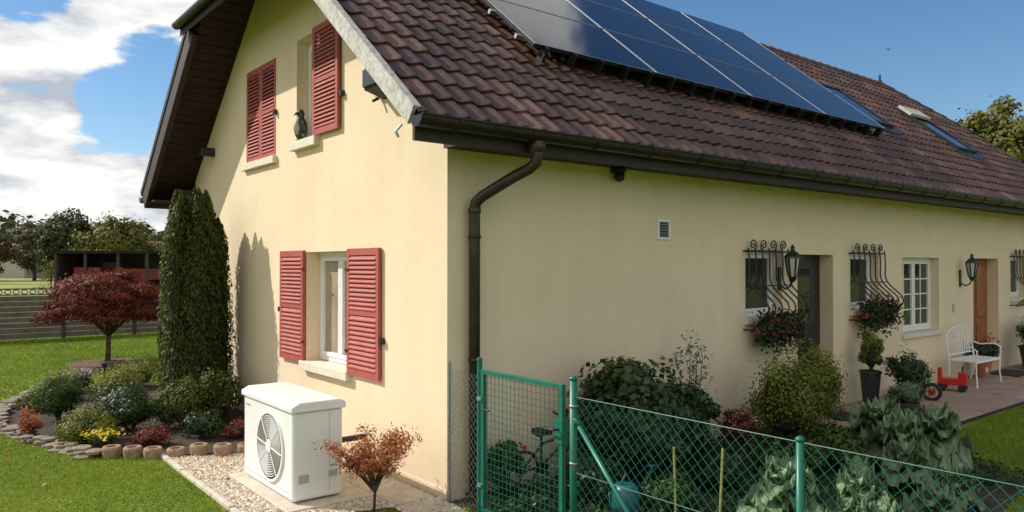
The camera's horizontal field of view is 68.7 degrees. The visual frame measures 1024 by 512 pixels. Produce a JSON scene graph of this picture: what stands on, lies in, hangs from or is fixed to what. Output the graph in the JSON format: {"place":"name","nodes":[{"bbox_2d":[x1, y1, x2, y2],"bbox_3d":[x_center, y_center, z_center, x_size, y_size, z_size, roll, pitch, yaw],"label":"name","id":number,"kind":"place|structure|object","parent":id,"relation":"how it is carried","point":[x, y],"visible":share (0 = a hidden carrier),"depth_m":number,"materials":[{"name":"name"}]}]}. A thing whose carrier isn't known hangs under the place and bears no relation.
{"place":"outdoors","nodes":[
{"label":"outdoors","id":0,"kind":"place"},
{"bbox_2d":[180,0,227,36],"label":"fascia board","id":1,"kind":"object","parent":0,"point":[209,9],"visible":1,"depth_m":9.63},
{"bbox_2d":[171,0,212,29],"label":"gutter","id":2,"kind":"object","parent":1,"relation":"attached to","point":[190,13],"visible":1,"depth_m":9.65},
{"bbox_2d":[0,277,1023,511],"bbox_3d":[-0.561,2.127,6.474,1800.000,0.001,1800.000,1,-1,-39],"label":"ground","id":3,"kind":"structure","parent":0,"point":[13,283],"depth_m":7.54,"materials":[{"name":"green plant"}]},
{"bbox_2d":[0,232,19,273],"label":"tawny poplar tree","id":4,"kind":"object","parent":3,"relation":"on","point":[5,256],"visible":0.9,"depth_m":95.76,"materials":[{"name":"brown plant"}]},
{"bbox_2d":[6,219,45,280],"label":"tawny poplar tree","id":5,"kind":"object","parent":3,"relation":"on","point":[23,251],"visible":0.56,"depth_m":96.42,"materials":[{"name":"green plant"}]},
{"bbox_2d":[0,242,53,277],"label":"distant house","id":6,"kind":"structure","parent":3,"relation":"on","point":[12,270],"depth_m":115.47,"materials":[{"name":"beige"}]},
{"bbox_2d":[27,207,98,269],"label":"dark oak tree","id":7,"kind":"object","parent":3,"relation":"on","point":[56,233],"visible":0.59,"depth_m":85.83,"materials":[{"name":"green plant"}]},
{"bbox_2d":[0,286,160,339],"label":"composite garden fence","id":8,"kind":"object","parent":3,"relation":"on","point":[20,309],"visible":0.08,"depth_m":20.44,"materials":[{"name":"grey wood"}]},
{"bbox_2d":[0,210,166,242],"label":"distant tree line","id":9,"kind":"object","parent":3,"relation":"on","point":[10,222],"visible":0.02,"depth_m":130.51,"materials":[{"name":"green plant"}]},
{"bbox_2d":[16,266,161,360],"bbox_3d":[-8.379,1.234,15.656,2.905,2.109,3.075,0,-1,10],"label":"red japanese maple tree","id":10,"kind":"object","parent":3,"relation":"on","point":[106,299],"visible":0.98,"depth_m":14.86,"materials":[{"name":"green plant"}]},
{"bbox_2d":[67,358,144,367],"bbox_3d":[-8.408,2.205,15.563,1.440,0.060,1.440,1,-1,-39],"label":"mulch ring","id":11,"kind":"object","parent":3,"relation":"on","point":[93,363],"visible":0.68,"depth_m":15.36,"materials":[{"name":"brown soil"}]},
{"bbox_2d":[53,251,163,289],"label":"open machinery shed","id":12,"kind":"structure","parent":3,"relation":"on","point":[146,264],"depth_m":47.45,"materials":[{"name":"brown wood"}]},
{"bbox_2d":[61,210,161,250],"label":"olive lime tree","id":13,"kind":"object","parent":3,"relation":"on","point":[119,236],"visible":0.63,"depth_m":83.03,"materials":[{"name":"green plant"}]},
{"bbox_2d":[7,382,244,455],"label":"flower bed soil","id":14,"kind":"structure","parent":3,"relation":"on","point":[50,425],"depth_m":9.33,"materials":[{"name":"brown soil"}]},
{"bbox_2d":[11,384,47,412],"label":"perennial shrub","id":15,"kind":"object","parent":14,"relation":"on","point":[26,399],"visible":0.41,"depth_m":10.34,"materials":[{"name":"green plant"}]},
{"bbox_2d":[17,401,47,434],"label":"heather shrub","id":16,"kind":"object","parent":14,"relation":"on","point":[31,424],"visible":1,"depth_m":8.74,"materials":[{"name":"orange plant"}]},
{"bbox_2d":[0,388,101,459],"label":"slate bed edging","id":17,"kind":"object","parent":14,"relation":"on","point":[83,451],"visible":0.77,"depth_m":8.54,"materials":[{"name":"stone"}]},
{"bbox_2d":[28,368,85,420],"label":"boxwood ball shrub","id":18,"kind":"object","parent":14,"relation":"on","point":[58,399],"visible":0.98,"depth_m":9.69,"materials":[{"name":"green plant"}]},
{"bbox_2d":[53,400,122,444],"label":"green shrub","id":19,"kind":"object","parent":14,"relation":"on","point":[72,428],"visible":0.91,"depth_m":8.57,"materials":[{"name":"green plant"}]},
{"bbox_2d":[79,425,129,447],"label":"yellow flower plant","id":20,"kind":"object","parent":14,"relation":"on","point":[104,438],"visible":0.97,"depth_m":8.28,"materials":[{"name":"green plant"}]},
{"bbox_2d":[81,362,148,402],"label":"perennial shrub","id":21,"kind":"object","parent":14,"relation":"on","point":[112,380],"visible":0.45,"depth_m":10.94,"materials":[{"name":"green plant"}]},
{"bbox_2d":[91,375,152,403],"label":"perennial shrub","id":22,"kind":"object","parent":14,"relation":"on","point":[109,393],"visible":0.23,"depth_m":10.20,"materials":[{"name":"green plant"}]},
{"bbox_2d":[95,383,161,430],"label":"dark round shrub","id":23,"kind":"object","parent":14,"relation":"on","point":[126,407],"visible":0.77,"depth_m":9.09,"materials":[{"name":"green plant"}]},
{"bbox_2d":[111,357,157,387],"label":"perennial shrub","id":24,"kind":"object","parent":14,"relation":"on","point":[144,369],"visible":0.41,"depth_m":12.31,"materials":[{"name":"green plant"}]},
{"bbox_2d":[126,423,176,447],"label":"reddish groundcover","id":25,"kind":"object","parent":14,"relation":"on","point":[149,437],"visible":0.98,"depth_m":8.38,"materials":[{"name":"red plant"}]},
{"bbox_2d":[148,370,212,427],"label":"evergreen juniper shrub","id":26,"kind":"object","parent":14,"relation":"on","point":[180,401],"visible":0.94,"depth_m":9.24,"materials":[{"name":"green plant"}]},
{"bbox_2d":[155,187,235,420],"bbox_3d":[-4.309,0.622,10.254,1.050,3.121,1.070,1,-1,-39],"label":"columnar cypress tree","id":27,"kind":"object","parent":14,"relation":"on","point":[195,318],"visible":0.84,"depth_m":9.91,"materials":[{"name":"green plant"}]},
{"bbox_2d":[179,405,225,440],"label":"perennial shrub","id":28,"kind":"object","parent":14,"relation":"on","point":[201,425],"visible":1,"depth_m":8.74,"materials":[{"name":"green plant"}]},
{"bbox_2d":[195,362,244,421],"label":"evergreen juniper shrub","id":29,"kind":"object","parent":14,"relation":"on","point":[223,389],"visible":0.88,"depth_m":9.55,"materials":[{"name":"green plant"}]},
{"bbox_2d":[222,416,244,438],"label":"perennial shrub","id":30,"kind":"object","parent":14,"relation":"on","point":[236,430],"visible":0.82,"depth_m":8.77,"materials":[{"name":"red plant"}]},
{"bbox_2d":[102,442,244,459],"bbox_3d":[-3.264,2.109,8.117,2.213,0.174,0.406,0,-1,-13],"label":"round bed edging","id":31,"kind":"object","parent":3,"relation":"on","point":[223,449],"visible":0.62,"depth_m":7.96,"materials":[{"name":"stone"}]},
{"bbox_2d":[160,452,240,511],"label":"gravel edging kerb","id":32,"kind":"structure","parent":3,"relation":"on","point":[218,497],"depth_m":6.85,"materials":[{"name":"concrete"}]},
{"bbox_2d":[170,453,467,511],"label":"gravel","id":33,"kind":"structure","parent":3,"relation":"on","point":[360,505],"depth_m":6.80,"materials":[{"name":"beige gravel"}]},
{"bbox_2d":[195,0,446,489],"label":"gable wall","id":34,"kind":"structure","parent":3,"relation":"on","point":[363,176],"depth_m":8.14,"materials":[{"name":"beige paint"}]},
{"bbox_2d":[246,58,275,162],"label":"window shutters","id":35,"kind":"object","parent":34,"relation":"attached to","point":[262,112],"visible":0.98,"depth_m":9.98,"materials":[{"name":"red paint"}]},
{"bbox_2d":[308,38,319,136],"bbox_3d":[-2.266,-1.989,8.931,0.085,1.230,0.650,1,-1,-39],"label":"window upper gable","id":36,"kind":"structure","parent":34,"relation":"in","point":[310,93],"depth_m":9.08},
{"bbox_2d":[312,19,339,134],"bbox_3d":[-2.080,-2.001,8.350,0.041,1.240,0.650,1,-1,-39],"label":"window shutter","id":37,"kind":"object","parent":34,"relation":"attached to","point":[324,126],"visible":0.95,"depth_m":8.33,"materials":[{"name":"red paint"}]},
{"bbox_2d":[279,248,380,381],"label":"window shutters","id":38,"kind":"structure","parent":34,"relation":"attached to","point":[363,332],"depth_m":7.78,"materials":[{"name":"red paint"}]},
{"bbox_2d":[320,251,346,363],"bbox_3d":[-1.910,0.583,8.489,0.085,1.265,1.125,1,-1,-39],"label":"window","id":39,"kind":"structure","parent":34,"relation":"in","point":[333,290],"depth_m":8.66,"materials":[{"name":"white plastic"}]},
{"bbox_2d":[362,69,386,101],"bbox_3d":[-1.264,-1.684,7.199,0.245,0.339,0.460,1,-1,-39],"label":"wall floodlight","id":40,"kind":"object","parent":34,"relation":"attached to","point":[370,84],"depth_m":7.19,"materials":[{"name":"grey metal"}]},
{"bbox_2d":[337,0,1023,201],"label":"roof tiles front","id":41,"kind":"object","parent":34,"relation":"on","point":[473,59],"visible":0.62,"depth_m":8.38,"materials":[{"name":"brown tile"}]},
{"bbox_2d":[152,0,254,200],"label":"verge soffit boards","id":42,"kind":"object","parent":41,"relation":"on","point":[210,69],"visible":0.92,"depth_m":11.03,"materials":[{"name":"brown wood"}]},
{"bbox_2d":[314,0,420,123],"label":"verge board front","id":43,"kind":"object","parent":41,"relation":"attached to","point":[397,93],"visible":0.94,"depth_m":6.19,"materials":[{"name":"white wood"}]},
{"bbox_2d":[140,28,1023,207],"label":"dark verge boards","id":44,"kind":"object","parent":41,"relation":"attached to","point":[189,39],"visible":0.58,"depth_m":11.08,"materials":[{"name":"brown wood"}]},
{"bbox_2d":[193,22,972,132],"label":"ridge tiles","id":45,"kind":"object","parent":41,"relation":"attached to","point":[879,81],"visible":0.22,"depth_m":18.37,"materials":[{"name":"brown ceramic"}]},
{"bbox_2d":[147,114,1023,215],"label":"eaves soffit and fascia","id":46,"kind":"structure","parent":41,"relation":"attached to","point":[478,143],"depth_m":7.78,"materials":[{"name":"brown wood"}]},
{"bbox_2d":[410,111,1023,207],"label":"gutter front","id":47,"kind":"object","parent":46,"relation":"attached to","point":[453,124],"visible":1,"depth_m":7.23,"materials":[{"name":"brown metal"}]},
{"bbox_2d":[483,0,885,136],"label":"solar panel array","id":48,"kind":"object","parent":41,"relation":"on","point":[649,40],"visible":0.99,"depth_m":10.69,"materials":[{"name":"blue"}]},
{"bbox_2d":[816,81,902,134],"bbox_3d":[6.489,-2.843,14.285,1.200,1.139,1.356,1,-1,-39],"label":"roof skylight","id":49,"kind":"object","parent":41,"relation":"in","point":[862,108],"visible":0.38,"depth_m":14.34},
{"bbox_2d":[898,105,984,159],"bbox_3d":[9.223,-2.672,16.189,1.150,1.258,1.406,1,-1,-39],"label":"roof skylight","id":50,"kind":"object","parent":41,"relation":"in","point":[919,118],"visible":0.8,"depth_m":16.14},
{"bbox_2d":[229,458,466,511],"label":"concrete pad","id":51,"kind":"object","parent":3,"relation":"on","point":[349,492],"visible":0.45,"depth_m":6.54,"materials":[{"name":"beige concrete"}]},
{"bbox_2d":[242,382,365,502],"bbox_3d":[-1.783,1.677,7.086,1.146,0.855,1.225,1,-1,-39],"label":"heat pump","id":52,"kind":"object","parent":51,"relation":"on","point":[287,425],"visible":0.99,"depth_m":6.49,"materials":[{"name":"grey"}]},
{"bbox_2d":[313,422,421,511],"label":"orange maple","id":53,"kind":"object","parent":3,"relation":"on","point":[379,464],"visible":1,"depth_m":6.13,"materials":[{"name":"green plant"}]},
{"bbox_2d":[447,361,476,510],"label":"galvanised chain link fence","id":54,"kind":"object","parent":3,"relation":"on","point":[449,490],"visible":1,"depth_m":6.39,"materials":[{"name":"metal"}]},
{"bbox_2d":[236,402,765,501],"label":"plinth","id":55,"kind":"structure","parent":3,"relation":"on","point":[425,486],"depth_m":6.86,"materials":[{"name":"beige concrete"}]},
{"bbox_2d":[477,357,567,511],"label":"green garden gate","id":56,"kind":"structure","parent":3,"relation":"on","point":[560,430],"depth_m":5.78,"materials":[{"name":"green painted metal"},{"name":"pvc wire"},{"name":"galvanised steel"}]},
{"bbox_2d":[447,149,1023,488],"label":"front wall","id":57,"kind":"structure","parent":3,"relation":"on","point":[581,265],"depth_m":8.30,"materials":[{"name":"beige paint"}]},
{"bbox_2d":[468,140,545,499],"bbox_3d":[-0.053,0.576,6.437,0.727,3.100,0.149,0,-1,23],"label":"downpipe","id":58,"kind":"object","parent":57,"relation":"attached to","point":[530,167],"visible":0.83,"depth_m":6.52,"materials":[{"name":"brown metal"}]},
{"bbox_2d":[241,135,1023,380],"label":"window sills","id":59,"kind":"structure","parent":57,"relation":"attached to","point":[335,370],"depth_m":8.82,"materials":[{"name":"beige stone"}]},
{"bbox_2d":[293,109,307,140],"bbox_3d":[-2.518,-1.565,8.916,0.171,0.388,0.302,0,-1,-9],"label":"bird figurine","id":60,"kind":"object","parent":59,"relation":"on","point":[300,128],"visible":0.95,"depth_m":8.88,"materials":[{"name":"black ceramic"}]},
{"bbox_2d":[745,250,772,316],"bbox_3d":[3.105,0.349,9.640,0.815,0.850,0.085,1,-1,-39],"label":"window small front","id":61,"kind":"structure","parent":57,"relation":"attached to","point":[754,302],"depth_m":9.68,"materials":[{"name":"white plastic"}]},
{"bbox_2d":[743,239,808,332],"bbox_3d":[3.313,0.371,9.375,0.910,1.151,0.359,1,-1,-39],"label":"window grille","id":62,"kind":"object","parent":57,"relation":"attached to","point":[765,285],"depth_m":9.35,"materials":[{"name":"black metal"}]},
{"bbox_2d":[751,301,807,361],"bbox_3d":[3.339,0.946,9.355,0.870,0.754,0.454,1,-1,-39],"label":"geranium flower box","id":63,"kind":"object","parent":57,"relation":"attached to","point":[781,329],"visible":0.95,"depth_m":9.22,"materials":[{"name":"plant"}]},
{"bbox_2d":[777,245,800,289],"bbox_3d":[3.554,0.149,9.614,0.210,0.590,0.291,1,-1,-39],"label":"wall lantern","id":64,"kind":"object","parent":57,"relation":"attached to","point":[792,257],"depth_m":9.54,"materials":[{"name":"black metal"}]},
{"bbox_2d":[797,255,819,362],"bbox_3d":[4.057,1.049,10.438,0.930,2.130,0.100,1,-1,-39],"label":"dark front door","id":65,"kind":"structure","parent":57,"relation":"attached to","point":[808,283],"depth_m":10.55,"materials":[{"name":"grey wood"}]},
{"bbox_2d":[850,252,869,308],"bbox_3d":[5.162,0.369,11.291,0.870,0.850,0.085,1,-1,-39],"label":"window small front","id":66,"kind":"structure","parent":57,"relation":"attached to","point":[856,294],"depth_m":11.34,"materials":[{"name":"black glass"}]},
{"bbox_2d":[848,243,903,322],"bbox_3d":[5.372,0.391,11.027,0.970,1.151,0.359,1,-1,-39],"label":"window grille","id":67,"kind":"object","parent":57,"relation":"attached to","point":[869,253],"depth_m":11.00,"materials":[{"name":"black metal"}]},
{"bbox_2d":[852,291,905,337],"bbox_3d":[5.412,0.886,10.990,0.958,0.774,0.457,1,-1,-39],"label":"geranium flower box","id":68,"kind":"object","parent":57,"relation":"attached to","point":[887,315],"visible":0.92,"depth_m":10.86,"materials":[{"name":"plant"}]},
{"bbox_2d":[902,258,929,331],"bbox_3d":[6.661,0.636,12.504,1.370,1.215,0.085,1,-1,-39],"label":"window front","id":69,"kind":"structure","parent":57,"relation":"attached to","point":[916,288],"depth_m":12.60,"materials":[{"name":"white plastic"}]},
{"bbox_2d":[973,259,986,344],"bbox_3d":[8.806,1.105,14.274,1.240,2.110,0.060,1,-1,-39],"label":"front door wood","id":70,"kind":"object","parent":57,"relation":"attached to","point":[980,304],"visible":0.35,"depth_m":14.41,"materials":[{"name":"brown wood"}]},
{"bbox_2d":[453,425,1023,511],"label":"vegetable bed soil","id":71,"kind":"structure","parent":3,"relation":"on","point":[991,502],"depth_m":6.72,"materials":[{"name":"brown soil"}]},
{"bbox_2d":[488,439,529,498],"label":"leafy plant","id":72,"kind":"object","parent":71,"relation":"on","point":[495,463],"visible":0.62,"depth_m":6.54,"materials":[{"name":"green plant"}]},
{"bbox_2d":[517,472,569,511],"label":"leafy plant","id":73,"kind":"object","parent":71,"relation":"on","point":[536,490],"visible":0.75,"depth_m":5.97,"materials":[{"name":"green plant"}]},
{"bbox_2d":[499,411,588,496],"bbox_3d":[0.386,1.762,6.656,1.112,0.683,0.403,1,-1,-39],"label":"childs bicycle","id":74,"kind":"object","parent":71,"relation":"on","point":[534,456],"visible":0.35,"depth_m":6.56,"materials":[{"name":"black metal"}]},
{"bbox_2d":[566,449,624,506],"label":"leafy plant","id":75,"kind":"object","parent":71,"relation":"on","point":[610,464],"visible":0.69,"depth_m":6.30,"materials":[{"name":"green plant"}]},
{"bbox_2d":[608,463,655,511],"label":"teal watering can","id":76,"kind":"object","parent":71,"relation":"on","point":[628,493],"visible":0.72,"depth_m":6.05,"materials":[{"name":"teal paint"}]},
{"bbox_2d":[566,352,713,482],"bbox_3d":[1.172,1.517,7.017,1.396,1.284,1.433,0,-1,18],"label":"dark hydrangea shrub","id":77,"kind":"object","parent":71,"relation":"on","point":[627,383],"visible":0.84,"depth_m":6.68,"materials":[{"name":"green plant"}]},
{"bbox_2d":[636,461,701,511],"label":"leafy plant","id":78,"kind":"object","parent":71,"relation":"on","point":[670,491],"visible":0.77,"depth_m":6.12,"materials":[{"name":"green plant"}]},
{"bbox_2d":[659,330,716,453],"bbox_3d":[1.880,1.472,7.987,0.598,1.394,0.586,0,-1,-14],"label":"airy grey shrub","id":79,"kind":"object","parent":71,"relation":"on","point":[693,369],"visible":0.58,"depth_m":7.95,"materials":[{"name":"green plant"}]},
{"bbox_2d":[683,385,723,464],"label":"dark hydrangea shrub","id":80,"kind":"object","parent":71,"relation":"on","point":[715,411],"visible":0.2,"depth_m":7.53,"materials":[{"name":"green plant"}]},
{"bbox_2d":[691,442,758,495],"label":"leafy plant","id":81,"kind":"object","parent":71,"relation":"on","point":[714,468],"visible":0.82,"depth_m":6.68,"materials":[{"name":"green plant"}]},
{"bbox_2d":[713,404,758,458],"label":"red leaf shrub","id":82,"kind":"object","parent":71,"relation":"on","point":[743,423],"visible":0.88,"depth_m":7.77,"materials":[{"name":"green plant"}]},
{"bbox_2d":[464,423,1023,511],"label":"ground cover weeds","id":83,"kind":"object","parent":71,"relation":"on","point":[898,499],"visible":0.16,"depth_m":6.86,"materials":[{"name":"green plant"}]},
{"bbox_2d":[736,452,823,511],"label":"cabbage plant","id":84,"kind":"object","parent":71,"relation":"on","point":[777,489],"visible":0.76,"depth_m":5.83,"materials":[{"name":"green plant"}]},
{"bbox_2d":[745,434,833,481],"bbox_3d":[2.651,1.940,7.222,0.739,0.449,0.708,0,-1,1],"label":"leafy plant","id":85,"kind":"object","parent":71,"relation":"on","point":[810,462],"visible":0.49,"depth_m":7.08,"materials":[{"name":"green plant"}]},
{"bbox_2d":[742,342,840,451],"bbox_3d":[3.024,1.549,8.139,1.194,1.245,1.030,1,-1,-39],"label":"golden euonymus shrub","id":86,"kind":"object","parent":71,"relation":"on","point":[785,400],"visible":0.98,"depth_m":7.90,"materials":[{"name":"green plant"}]},
{"bbox_2d":[788,337,850,440],"bbox_3d":[3.387,1.531,8.534,0.871,1.287,0.904,1,-1,-39],"label":"golden euonymus shrub","id":87,"kind":"object","parent":71,"relation":"on","point":[823,369],"visible":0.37,"depth_m":8.41,"materials":[{"name":"green plant"}]},
{"bbox_2d":[780,421,882,470],"bbox_3d":[3.210,1.922,7.521,0.939,0.493,0.866,0,-1,1],"label":"leafy plant","id":88,"kind":"object","parent":71,"relation":"on","point":[837,437],"visible":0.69,"depth_m":7.39,"materials":[{"name":"green plant"}]},
{"bbox_2d":[816,455,890,511],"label":"cabbage plant","id":89,"kind":"object","parent":71,"relation":"on","point":[854,488],"visible":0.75,"depth_m":5.80,"materials":[{"name":"green plant"}]},
{"bbox_2d":[847,396,907,460],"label":"cabbage plant","id":90,"kind":"object","parent":71,"relation":"on","point":[875,410],"visible":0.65,"depth_m":7.75,"materials":[{"name":"green plant"}]},
{"bbox_2d":[854,495,903,511],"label":"cabbage plant","id":91,"kind":"object","parent":71,"relation":"on","point":[869,507],"visible":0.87,"depth_m":5.32,"materials":[{"name":"green plant"}]},
{"bbox_2d":[860,409,942,470],"bbox_3d":[3.767,1.826,7.288,0.720,0.730,0.754,1,-1,-39],"label":"cabbage plant","id":92,"kind":"object","parent":71,"relation":"on","point":[906,427],"visible":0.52,"depth_m":7.23,"materials":[{"name":"green plant"}]},
{"bbox_2d":[876,435,933,491],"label":"cabbage plant","id":93,"kind":"object","parent":71,"relation":"on","point":[900,450],"visible":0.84,"depth_m":6.67,"materials":[{"name":"green plant"}]},
{"bbox_2d":[901,472,962,511],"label":"cabbage plant","id":94,"kind":"object","parent":71,"relation":"on","point":[926,497],"visible":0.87,"depth_m":5.77,"materials":[{"name":"green plant"}]},
{"bbox_2d":[909,399,973,469],"bbox_3d":[4.295,1.796,7.605,0.667,0.689,0.751,0,-1,31],"label":"cabbage plant","id":95,"kind":"object","parent":71,"relation":"on","point":[934,421],"visible":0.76,"depth_m":7.46,"materials":[{"name":"green plant"}]},
{"bbox_2d":[931,453,985,511],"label":"cabbage plant","id":96,"kind":"object","parent":71,"relation":"on","point":[959,467],"visible":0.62,"depth_m":6.30,"materials":[{"name":"green plant"}]},
{"bbox_2d":[569,376,1023,511],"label":"green chain link fence","id":97,"kind":"object","parent":3,"relation":"on","point":[575,426],"visible":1,"depth_m":4.44,"materials":[{"name":"teal metal"}]},
{"bbox_2d":[955,94,1023,163],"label":"lime tree","id":98,"kind":"object","parent":3,"relation":"on","point":[1001,131],"visible":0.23,"depth_m":30.38,"materials":[{"name":"green plant"}]},
{"bbox_2d":[0,0,1023,232],"label":"sky","id":99,"kind":"structure","parent":0,"point":[84,84],"materials":[{"name":"blue"}]},
{"bbox_2d":[812,364,1023,428],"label":"paved terrace","id":100,"kind":"structure","parent":0,"point":[992,394],"depth_m":11.21,"materials":[{"name":"stone paving"}]},
{"bbox_2d":[857,330,884,403],"bbox_3d":[5.082,1.577,10.604,0.339,1.097,0.362,1,-1,-39],"label":"potted conifer","id":101,"kind":"object","parent":100,"relation":"on","point":[872,348],"visible":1,"depth_m":10.55,"materials":[{"name":"green plant"}]},
{"bbox_2d":[881,378,925,410],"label":"potted shrub","id":102,"kind":"object","parent":100,"relation":"on","point":[906,395],"visible":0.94,"depth_m":9.75,"materials":[{"name":"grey plant"}]},
{"bbox_2d":[881,344,934,407],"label":"potted shrub","id":103,"kind":"object","parent":100,"relation":"on","point":[904,369],"visible":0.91,"depth_m":10.26,"materials":[{"name":"green plant"}]},
{"bbox_2d":[937,366,967,392],"bbox_3d":[7.004,1.945,11.908,0.400,0.390,0.260,0,-1,36],"label":"red ride on toy","id":104,"kind":"object","parent":100,"relation":"on","point":[960,382],"visible":0.94,"depth_m":11.83,"materials":[{"name":"red plastic"}]},
{"bbox_2d":[946,325,1001,388],"bbox_3d":[7.776,1.670,12.627,1.175,0.967,0.516,1,-1,-39],"label":"white iron garden bench","id":105,"kind":"object","parent":100,"relation":"on","point":[975,360],"visible":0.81,"depth_m":12.69,"materials":[{"name":"white metal"}]},
{"bbox_2d":[965,339,1004,377],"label":"potted geranium","id":106,"kind":"object","parent":100,"relation":"on","point":[992,350],"visible":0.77,"depth_m":13.22,"materials":[{"name":"plant"}]},
{"bbox_2d":[957,406,1023,511],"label":"garden lawn grass","id":107,"kind":"structure","parent":0,"point":[992,419],"depth_m":8.75,"materials":[{"name":"green plant"}]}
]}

